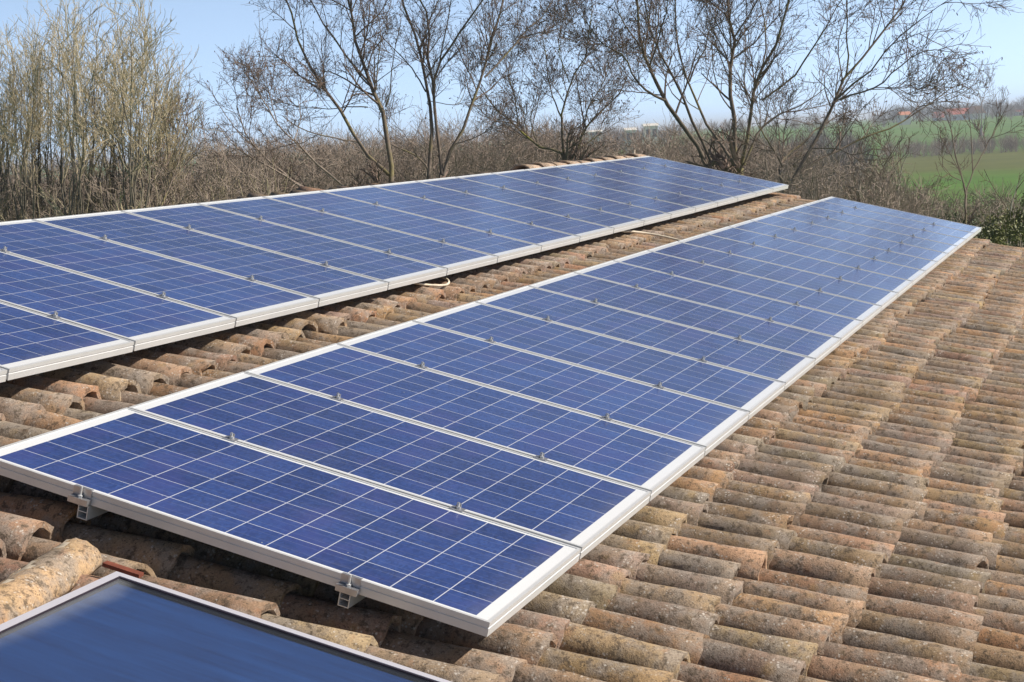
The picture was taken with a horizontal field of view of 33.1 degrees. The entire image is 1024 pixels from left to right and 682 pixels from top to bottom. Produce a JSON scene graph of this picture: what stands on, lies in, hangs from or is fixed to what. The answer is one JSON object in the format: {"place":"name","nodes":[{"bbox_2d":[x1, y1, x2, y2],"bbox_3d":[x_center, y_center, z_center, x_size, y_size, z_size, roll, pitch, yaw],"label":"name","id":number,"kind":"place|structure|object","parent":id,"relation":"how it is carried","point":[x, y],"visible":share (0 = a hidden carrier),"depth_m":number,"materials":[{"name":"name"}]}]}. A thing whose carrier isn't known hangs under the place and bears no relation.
{"place":"outdoors","nodes":[
{"label":"outdoors","id":0,"kind":"place"},
{"bbox_2d":[0,0,1023,167],"label":"sky","id":1,"kind":"structure","parent":0,"point":[210,25],"materials":[{"name":"blue"}]},
{"bbox_2d":[3,111,1023,221],"bbox_3d":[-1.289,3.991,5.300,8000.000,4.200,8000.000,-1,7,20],"label":"ground","id":2,"kind":"structure","parent":0,"point":[997,165],"depth_m":259.71,"materials":[{"name":"green plant"}]},
{"bbox_2d":[0,15,53,221],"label":"willow clump","id":3,"kind":"object","parent":2,"relation":"on","point":[2,157],"visible":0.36,"depth_m":30.69,"materials":[{"name":"brown plant"}]},
{"bbox_2d":[0,11,62,220],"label":"willow clump","id":4,"kind":"object","parent":2,"relation":"on","point":[28,140],"visible":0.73,"depth_m":29.18,"materials":[{"name":"brown plant"}]},
{"bbox_2d":[0,0,86,217],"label":"willow clump","id":5,"kind":"object","parent":2,"relation":"on","point":[37,162],"visible":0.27,"depth_m":31.00,"materials":[{"name":"brown plant"}]},
{"bbox_2d":[16,0,116,217],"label":"willow clump","id":6,"kind":"object","parent":2,"relation":"on","point":[71,84],"visible":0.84,"depth_m":28.27,"materials":[{"name":"brown plant"}]},
{"bbox_2d":[37,0,171,213],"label":"willow clump","id":7,"kind":"object","parent":2,"relation":"on","point":[103,150],"visible":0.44,"depth_m":29.93,"materials":[{"name":"brown plant"}]},
{"bbox_2d":[64,25,165,211],"bbox_3d":[-6.933,-1.153,31.087,2.139,9.067,1.720,-9,9,-40],"label":"willow clump","id":8,"kind":"object","parent":2,"relation":"on","point":[112,152],"visible":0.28,"depth_m":30.71,"materials":[{"name":"brown plant"}]},
{"bbox_2d":[66,0,181,211],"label":"willow clump","id":9,"kind":"object","parent":2,"relation":"on","point":[140,166],"visible":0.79,"depth_m":27.29,"materials":[{"name":"brown plant"}]},
{"bbox_2d":[81,45,221,208],"bbox_3d":[-5.964,-0.988,30.771,2.700,8.700,2.783,-1,7,20],"label":"willow clump","id":10,"kind":"object","parent":2,"relation":"on","point":[166,125],"visible":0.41,"depth_m":30.34,"materials":[{"name":"brown plant"}]},
{"bbox_2d":[101,66,217,204],"bbox_3d":[-6.126,-0.843,31.452,2.079,8.267,2.697,-6,7,-20],"label":"willow clump","id":11,"kind":"object","parent":2,"relation":"on","point":[173,162],"visible":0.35,"depth_m":30.70,"materials":[{"name":"brown plant"}]},
{"bbox_2d":[0,133,334,221],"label":"tan undergrowth","id":12,"kind":"object","parent":2,"relation":"on","point":[227,188],"visible":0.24,"depth_m":30.24,"materials":[{"name":"beige plant"}]},
{"bbox_2d":[146,77,228,206],"bbox_3d":[-5.365,-0.307,27.877,1.555,7.943,2.334,-1,7,20],"label":"sapling","id":13,"kind":"object","parent":2,"relation":"on","point":[180,158],"visible":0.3,"depth_m":27.92,"materials":[{"name":"brown plant"}]},
{"bbox_2d":[179,26,382,192],"bbox_3d":[-3.866,-1.355,32.067,3.660,8.888,2.472,-6,7,-24],"label":"bare tree","id":14,"kind":"object","parent":2,"relation":"on","point":[256,86],"visible":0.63,"depth_m":31.40,"materials":[{"name":"brown plant"}]},
{"bbox_2d":[217,0,412,186],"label":"bare tree","id":15,"kind":"object","parent":2,"relation":"on","point":[376,174],"visible":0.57,"depth_m":36.39,"materials":[{"name":"brown plant"}]},
{"bbox_2d":[8,120,877,212],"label":"woodland","id":16,"kind":"object","parent":2,"relation":"on","point":[843,143],"visible":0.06,"depth_m":145.33,"materials":[{"name":"brown plant"}]},
{"bbox_2d":[348,0,601,179],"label":"bare tree","id":17,"kind":"object","parent":2,"relation":"on","point":[429,69],"visible":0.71,"depth_m":38.09,"materials":[{"name":"brown plant"}]},
{"bbox_2d":[0,153,1023,681],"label":"farmhouse","id":18,"kind":"object","parent":2,"relation":"on","point":[850,509],"visible":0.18,"depth_m":6.05,"materials":[{"name":"tile"}]},
{"bbox_2d":[0,538,101,623],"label":"broken tile","id":19,"kind":"object","parent":18,"relation":"on","point":[58,570],"visible":0.92,"depth_m":4.30,"materials":[{"name":"ceramic"}]},
{"bbox_2d":[77,505,108,520],"bbox_3d":[1.228,-0.442,11.499,0.156,0.116,14.411,-1,7,20],"label":"mounting rail","id":20,"kind":"object","parent":18,"relation":"attached to","point":[87,513],"visible":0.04,"depth_m":4.79,"materials":[{"name":"metal"}]},
{"bbox_2d":[67,484,93,506],"bbox_3d":[-1.191,0.424,4.768,0.062,0.050,0.032,15,13,18],"label":"end clamp","id":21,"kind":"object","parent":20,"relation":"attached to","point":[81,495],"visible":1,"depth_m":4.76,"materials":[{"name":"metal"}]},
{"bbox_2d":[223,432,238,441],"bbox_3d":[-0.893,0.318,5.473,0.044,0.058,0.030,15,13,18],"label":"panel clamp","id":22,"kind":"object","parent":20,"relation":"attached to","point":[231,436],"visible":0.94,"depth_m":5.46,"materials":[{"name":"metal"}]},
{"bbox_2d":[0,407,580,636],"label":"solar module","id":23,"kind":"object","parent":20,"relation":"attached to","point":[461,570],"visible":1,"depth_m":4.90,"materials":[{"name":"glass"}]},
{"bbox_2d":[330,393,344,400],"bbox_3d":[-0.628,0.214,6.192,0.044,0.058,0.030,15,13,18],"label":"panel clamp","id":24,"kind":"object","parent":20,"relation":"attached to","point":[337,396],"visible":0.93,"depth_m":6.18,"materials":[{"name":"metal"}]},
{"bbox_2d":[128,372,650,559],"bbox_3d":[-0.391,0.381,5.713,1.580,0.041,0.762,15,13,18],"label":"solar module","id":25,"kind":"object","parent":20,"relation":"attached to","point":[585,512],"visible":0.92,"depth_m":5.67,"materials":[{"name":"blue glass"}]},
{"bbox_2d":[415,361,427,368],"bbox_3d":[-0.363,0.111,6.916,0.044,0.058,0.030,15,13,18],"label":"panel clamp","id":26,"kind":"object","parent":20,"relation":"attached to","point":[422,365],"visible":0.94,"depth_m":6.91,"materials":[{"name":"metal"}]},
{"bbox_2d":[485,336,495,342],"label":"panel clamp","id":27,"kind":"object","parent":20,"relation":"attached to","point":[490,339],"visible":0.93,"depth_m":7.63,"materials":[{"name":"metal"}]},
{"bbox_2d":[649,241,897,311],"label":"solar module","id":28,"kind":"object","parent":20,"relation":"attached to","point":[883,298],"visible":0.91,"depth_m":11.56,"materials":[{"name":"blue glass"}]},
{"bbox_2d":[705,226,925,285],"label":"solar module","id":29,"kind":"object","parent":20,"relation":"attached to","point":[914,275],"visible":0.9,"depth_m":13.06,"materials":[{"name":"blue glass"}]},
{"bbox_2d":[819,196,981,235],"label":"solar module","id":30,"kind":"object","parent":20,"relation":"attached to","point":[975,230],"visible":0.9,"depth_m":17.66,"materials":[{"name":"blue glass"}]},
{"bbox_2d":[102,561,143,577],"bbox_3d":[-0.996,0.584,4.413,0.109,0.038,0.023,-1,7,20],"label":"tile shard","id":31,"kind":"object","parent":18,"relation":"on","point":[122,569],"visible":0.93,"depth_m":4.41,"materials":[{"name":"red ceramic"}]},
{"bbox_2d":[0,571,450,681],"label":"solar collector","id":32,"kind":"object","parent":18,"relation":"on","point":[116,626],"visible":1,"depth_m":4.01,"materials":[{"name":"blue glass"}]},
{"bbox_2d":[337,592,364,608],"bbox_3d":[1.978,-0.242,11.253,0.160,0.126,14.411,-1,7,20],"label":"mounting rail","id":33,"kind":"object","parent":18,"relation":"attached to","point":[347,601],"visible":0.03,"depth_m":4.54,"materials":[{"name":"metal"}]},
{"bbox_2d":[335,572,362,596],"bbox_3d":[-0.425,0.634,4.518,0.062,0.050,0.032,15,13,18],"label":"end clamp","id":34,"kind":"object","parent":33,"relation":"attached to","point":[349,584],"visible":1,"depth_m":4.51,"materials":[{"name":"metal"}]},
{"bbox_2d":[449,502,465,511],"bbox_3d":[-0.167,0.517,5.236,0.044,0.059,0.030,15,13,18],"label":"panel clamp","id":35,"kind":"object","parent":33,"relation":"attached to","point":[457,507],"visible":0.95,"depth_m":5.23,"materials":[{"name":"metal"}]},
{"bbox_2d":[244,343,705,501],"bbox_3d":[-0.126,0.277,6.434,1.580,0.040,0.766,15,13,18],"label":"solar module","id":36,"kind":"object","parent":33,"relation":"attached to","point":[655,464],"visible":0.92,"depth_m":6.39,"materials":[{"name":"blue glass"}]},
{"bbox_2d":[534,452,547,460],"bbox_3d":[0.099,0.412,5.955,0.044,0.058,0.030,15,13,18],"label":"panel clamp","id":37,"kind":"object","parent":33,"relation":"attached to","point":[541,456],"visible":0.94,"depth_m":5.95,"materials":[{"name":"metal"}]},
{"bbox_2d":[337,320,748,455],"bbox_3d":[0.140,0.173,7.159,1.580,0.041,0.769,15,12,18],"label":"solar module","id":38,"kind":"object","parent":33,"relation":"attached to","point":[709,425],"visible":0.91,"depth_m":7.12,"materials":[{"name":"blue glass"}]},
{"bbox_2d":[412,301,784,419],"bbox_3d":[0.407,0.070,7.887,1.580,0.040,0.772,15,12,18],"label":"solar module","id":39,"kind":"object","parent":33,"relation":"on","point":[752,394],"visible":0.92,"depth_m":7.85,"materials":[{"name":"blue glass"}]},
{"bbox_2d":[600,413,612,420],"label":"panel clamp","id":40,"kind":"object","parent":33,"relation":"attached to","point":[606,416],"visible":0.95,"depth_m":6.67,"materials":[{"name":"metal"}]},
{"bbox_2d":[475,285,814,389],"bbox_3d":[0.674,-0.034,8.619,1.580,0.041,0.776,15,12,18],"label":"solar module","id":41,"kind":"object","parent":33,"relation":"attached to","point":[788,369],"visible":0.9,"depth_m":8.59,"materials":[{"name":"blue glass"}]},
{"bbox_2d":[654,382,664,388],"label":"panel clamp","id":42,"kind":"object","parent":33,"relation":"attached to","point":[659,385],"visible":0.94,"depth_m":7.40,"materials":[{"name":"metal"}]},
{"bbox_2d":[528,272,840,365],"bbox_3d":[0.943,-0.137,9.354,1.580,0.041,0.779,15,12,18],"label":"solar module","id":43,"kind":"object","parent":33,"relation":"attached to","point":[817,347],"visible":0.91,"depth_m":9.33,"materials":[{"name":"blue glass"}]},
{"bbox_2d":[574,260,862,343],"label":"solar module","id":44,"kind":"object","parent":33,"relation":"on","point":[843,328],"visible":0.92,"depth_m":10.07,"materials":[{"name":"blue glass"}]},
{"bbox_2d":[614,250,881,325],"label":"solar module","id":45,"kind":"object","parent":33,"relation":"attached to","point":[865,312],"visible":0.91,"depth_m":10.81,"materials":[{"name":"blue glass"}]},
{"bbox_2d":[679,233,912,297],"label":"solar module","id":46,"kind":"object","parent":33,"relation":"attached to","point":[900,286],"visible":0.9,"depth_m":12.31,"materials":[{"name":"blue glass"}]},
{"bbox_2d":[729,220,937,274],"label":"solar module","id":47,"kind":"object","parent":33,"relation":"attached to","point":[927,265],"visible":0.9,"depth_m":13.82,"materials":[{"name":"blue glass"}]},
{"bbox_2d":[751,214,947,265],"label":"solar module","id":48,"kind":"object","parent":33,"relation":"on","point":[884,244],"visible":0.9,"depth_m":14.58,"materials":[{"name":"blue glass"}]},
{"bbox_2d":[770,209,957,257],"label":"solar module","id":49,"kind":"object","parent":33,"relation":"attached to","point":[949,249],"visible":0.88,"depth_m":15.35,"materials":[{"name":"blue glass"}]},
{"bbox_2d":[789,205,965,249],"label":"solar module","id":50,"kind":"object","parent":33,"relation":"attached to","point":[901,229],"visible":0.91,"depth_m":16.11,"materials":[{"name":"blue glass"}]},
{"bbox_2d":[803,200,973,242],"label":"solar module","id":51,"kind":"object","parent":33,"relation":"attached to","point":[967,236],"visible":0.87,"depth_m":16.88,"materials":[{"name":"blue glass"}]},
{"bbox_2d":[414,276,449,286],"bbox_3d":[-0.510,-0.343,9.289,0.258,0.115,0.532,0,8,28],"label":"cable loop","id":52,"kind":"object","parent":18,"relation":"on","point":[437,285],"visible":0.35,"depth_m":9.25,"materials":[{"name":"white plastic"}]},
{"bbox_2d":[621,230,680,240],"bbox_3d":[1.117,-0.782,12.946,0.885,0.272,0.166,-4,7,-5],"label":"conduit","id":53,"kind":"object","parent":18,"relation":"attached to","point":[647,233],"visible":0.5,"depth_m":12.99,"materials":[{"name":"white plastic"}]},
{"bbox_3d":[0.126,-0.736,11.859,0.160,0.135,14.413,-1,7,20],"label":"rail","id":54,"kind":"object","parent":18,"relation":"attached to","visible":0},
{"bbox_2d":[0,368,6,382],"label":"solar module","id":55,"kind":"object","parent":54,"relation":"attached to","point":[3,372],"visible":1,"depth_m":5.72,"materials":[{"name":"silver glass"}]},
{"bbox_2d":[47,311,61,318],"bbox_3d":[-1.743,-0.085,6.570,0.044,0.059,0.030,16,12,17],"label":"panel clamp","id":56,"kind":"object","parent":54,"relation":"attached to","point":[55,315],"visible":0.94,"depth_m":6.56,"materials":[{"name":"metal"}]},
{"bbox_2d":[0,301,133,379],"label":"solar module","id":57,"kind":"object","parent":54,"relation":"attached to","point":[32,342],"visible":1,"depth_m":6.23,"materials":[{"name":"blue glass"}]},
{"bbox_2d":[0,219,318,326],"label":"solar module","id":58,"kind":"object","parent":54,"relation":"attached to","point":[242,301],"visible":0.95,"depth_m":7.75,"materials":[{"name":"blue glass"}]},
{"bbox_2d":[156,291,168,297],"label":"panel clamp","id":59,"kind":"object","parent":54,"relation":"attached to","point":[163,294],"visible":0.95,"depth_m":7.29,"materials":[{"name":"metal"}]},
{"bbox_2d":[246,275,256,280],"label":"panel clamp","id":60,"kind":"object","parent":54,"relation":"attached to","point":[252,278],"visible":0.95,"depth_m":8.02,"materials":[{"name":"metal"}]},
{"bbox_2d":[263,191,541,262],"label":"solar module","id":61,"kind":"object","parent":54,"relation":"attached to","point":[502,248],"visible":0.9,"depth_m":10.71,"materials":[{"name":"blue glass"}]},
{"bbox_2d":[555,163,737,206],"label":"solar module","id":62,"kind":"object","parent":54,"relation":"attached to","point":[720,199],"visible":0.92,"depth_m":15.98,"materials":[{"name":"blue glass"}]},
{"bbox_3d":[-0.626,-0.942,12.105,0.162,0.149,14.413,-1,7,20],"label":"rail","id":63,"kind":"object","parent":18,"relation":"attached to","visible":0},
{"bbox_2d":[0,246,10,252],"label":"panel clamp","id":64,"kind":"object","parent":63,"relation":"attached to","point":[4,249],"visible":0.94,"depth_m":7.53,"materials":[{"name":"metal"}]},
{"bbox_2d":[99,234,109,240],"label":"panel clamp","id":65,"kind":"object","parent":63,"relation":"attached to","point":[105,237],"visible":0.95,"depth_m":8.27,"materials":[{"name":"metal"}]},
{"bbox_2d":[0,251,235,350],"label":"solar module","id":66,"kind":"object","parent":63,"relation":"attached to","point":[142,320],"visible":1,"depth_m":6.97,"materials":[{"name":"blue glass"}]},
{"bbox_2d":[33,210,387,306],"bbox_3d":[-1.482,-0.424,8.530,1.580,0.042,0.776,15,12,17],"label":"solar module","id":67,"kind":"object","parent":63,"relation":"attached to","point":[325,285],"visible":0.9,"depth_m":8.49,"materials":[{"name":"blue glass"}]},
{"bbox_2d":[122,203,446,289],"bbox_3d":[-1.215,-0.523,9.266,1.580,0.041,0.778,15,12,17],"label":"solar module","id":68,"kind":"object","parent":63,"relation":"attached to","point":[394,271],"visible":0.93,"depth_m":9.23,"materials":[{"name":"blue glass"}]},
{"bbox_2d":[198,196,497,274],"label":"solar module","id":69,"kind":"object","parent":63,"relation":"attached to","point":[452,259],"visible":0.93,"depth_m":9.97,"materials":[{"name":"blue glass"}]},
{"bbox_2d":[321,185,579,251],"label":"solar module","id":70,"kind":"object","parent":63,"relation":"attached to","point":[546,239],"visible":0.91,"depth_m":11.46,"materials":[{"name":"blue glass"}]},
{"bbox_2d":[370,181,613,241],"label":"solar module","id":71,"kind":"object","parent":63,"relation":"attached to","point":[584,230],"visible":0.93,"depth_m":12.21,"materials":[{"name":"blue glass"}]},
{"bbox_2d":[418,177,643,232],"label":"solar module","id":72,"kind":"object","parent":63,"relation":"attached to","point":[618,223],"visible":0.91,"depth_m":12.96,"materials":[{"name":"blue glass"}]},
{"bbox_2d":[456,173,670,225],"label":"solar module","id":73,"kind":"object","parent":63,"relation":"attached to","point":[647,216],"visible":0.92,"depth_m":13.71,"materials":[{"name":"blue glass"}]},
{"bbox_2d":[494,169,695,218],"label":"solar module","id":74,"kind":"object","parent":63,"relation":"attached to","point":[674,210],"visible":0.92,"depth_m":14.46,"materials":[{"name":"blue glass"}]},
{"bbox_2d":[524,166,717,211],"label":"solar module","id":75,"kind":"object","parent":63,"relation":"attached to","point":[698,204],"visible":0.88,"depth_m":15.22,"materials":[{"name":"blue glass"}]},
{"bbox_2d":[581,161,755,201],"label":"solar module","id":76,"kind":"object","parent":63,"relation":"attached to","point":[740,195],"visible":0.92,"depth_m":16.74,"materials":[{"name":"blue glass"}]},
{"bbox_2d":[606,158,772,196],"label":"solar module","id":77,"kind":"object","parent":63,"relation":"attached to","point":[758,190],"visible":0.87,"depth_m":17.51,"materials":[{"name":"blue glass"}]},
{"bbox_2d":[630,156,788,191],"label":"solar module","id":78,"kind":"object","parent":63,"relation":"attached to","point":[775,186],"visible":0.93,"depth_m":18.27,"materials":[{"name":"blue glass"}]},
{"bbox_2d":[178,92,845,199],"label":"brown undergrowth","id":79,"kind":"object","parent":2,"relation":"on","point":[407,168],"visible":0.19,"depth_m":46.52,"materials":[{"name":"brown plant"}]},
{"bbox_2d":[3,101,1023,173],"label":"distant wood","id":80,"kind":"object","parent":2,"relation":"on","point":[1012,109],"visible":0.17,"depth_m":588.83,"materials":[{"name":"plant"}]},
{"bbox_2d":[449,0,669,160],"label":"bare tree","id":81,"kind":"object","parent":2,"relation":"on","point":[571,154],"visible":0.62,"depth_m":42.91,"materials":[{"name":"brown plant"}]},
{"bbox_2d":[585,130,602,155],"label":"white building","id":82,"kind":"structure","parent":2,"relation":"on","point":[592,132],"depth_m":419.98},
{"bbox_2d":[623,127,636,153],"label":"white building","id":83,"kind":"structure","parent":2,"relation":"on","point":[630,130],"depth_m":409.81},
{"bbox_2d":[525,0,744,169],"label":"bare tree","id":84,"kind":"object","parent":2,"relation":"on","point":[641,43],"visible":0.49,"depth_m":32.93,"materials":[{"name":"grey plant"}]},
{"bbox_2d":[642,123,658,150],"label":"white building","id":85,"kind":"structure","parent":2,"relation":"on","point":[652,126],"depth_m":414.71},
{"bbox_2d":[646,0,905,178],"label":"bare tree","id":86,"kind":"object","parent":2,"relation":"on","point":[735,167],"visible":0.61,"depth_m":30.75,"materials":[{"name":"brown plant"}]},
{"bbox_2d":[833,139,868,201],"bbox_3d":[6.315,-0.539,31.360,1.024,6.257,0.907,-5,7,-17],"label":"sapling","id":87,"kind":"object","parent":2,"relation":"on","point":[847,189],"visible":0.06,"depth_m":30.95,"materials":[{"name":"brown plant"}]},
{"bbox_2d":[738,127,981,225],"bbox_3d":[6.269,-1.606,30.095,4.619,4.628,9.335,-2,7,8],"label":"scrub","id":88,"kind":"object","parent":2,"relation":"on","point":[879,200],"visible":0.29,"depth_m":28.64,"materials":[{"name":"brown plant"}]},
{"bbox_2d":[711,0,1020,203],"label":"bare tree","id":89,"kind":"object","parent":2,"relation":"on","point":[839,93],"visible":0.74,"depth_m":26.97,"materials":[{"name":"brown plant"}]},
{"bbox_2d":[859,124,916,206],"bbox_3d":[7.218,-0.950,33.299,1.021,6.522,1.067,-5,7,-10],"label":"sapling","id":90,"kind":"object","parent":2,"relation":"on","point":[884,149],"visible":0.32,"depth_m":32.94,"materials":[{"name":"brown plant"}]},
{"bbox_2d":[868,125,922,209],"bbox_3d":[7.656,-1.061,34.346,1.087,6.450,0.942,-4,7,-5],"label":"sapling","id":91,"kind":"object","parent":2,"relation":"on","point":[880,142],"visible":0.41,"depth_m":33.88,"materials":[{"name":"brown plant"}]},
{"bbox_2d":[896,111,911,124],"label":"cottage","id":92,"kind":"structure","parent":2,"relation":"on","point":[902,116],"depth_m":560.13,"materials":[{"name":"white tile"}]},
{"bbox_2d":[845,153,1023,247],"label":"scrub","id":93,"kind":"object","parent":2,"relation":"on","point":[994,207],"visible":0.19,"depth_m":39.69,"materials":[{"name":"brown plant"}]},
{"bbox_2d":[932,111,944,120],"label":"barn","id":94,"kind":"structure","parent":2,"relation":"on","point":[934,116],"depth_m":611.92,"materials":[{"name":"white tile"}]},
{"bbox_2d":[877,130,1023,158],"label":"hedgerow","id":95,"kind":"object","parent":2,"relation":"on","point":[1008,144],"visible":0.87,"depth_m":273.76,"materials":[{"name":"plant"}]},
{"bbox_2d":[886,97,1023,122],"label":"hillside trees","id":96,"kind":"object","parent":2,"relation":"on","point":[923,111],"visible":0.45,"depth_m":630.35,"materials":[{"name":"plant"}]},
{"bbox_2d":[944,105,985,120],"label":"country house","id":97,"kind":"structure","parent":2,"relation":"on","point":[959,116],"depth_m":594.83,"materials":[{"name":"white tile"}]},
{"bbox_2d":[923,84,1023,235],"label":"bare tree","id":98,"kind":"object","parent":2,"relation":"on","point":[959,171],"visible":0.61,"depth_m":30.77,"materials":[{"name":"brown plant"}]},
{"bbox_2d":[936,213,1023,246],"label":"bush","id":99,"kind":"object","parent":2,"relation":"on","point":[972,220],"visible":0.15,"depth_m":31.11,"materials":[{"name":"green plant"}]},
{"bbox_2d":[966,58,1003,135],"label":"bare tree","id":100,"kind":"object","parent":2,"relation":"on","point":[981,128],"visible":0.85,"depth_m":399.55,"materials":[{"name":"brown plant"}]},
{"bbox_2d":[973,193,1023,247],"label":"ivy bush","id":101,"kind":"object","parent":2,"relation":"on","point":[1009,230],"visible":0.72,"depth_m":23.88,"materials":[{"name":"green plant"}]},
{"bbox_2d":[979,169,1023,245],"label":"sapling","id":102,"kind":"object","parent":2,"relation":"on","point":[1017,187],"visible":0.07,"depth_m":26.03,"materials":[{"name":"brown plant"}]},
{"bbox_2d":[1013,109,1023,115],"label":"cottage","id":103,"kind":"structure","parent":2,"relation":"on","point":[1019,112],"depth_m":639.91,"materials":[{"name":"white tile"}]}
]}

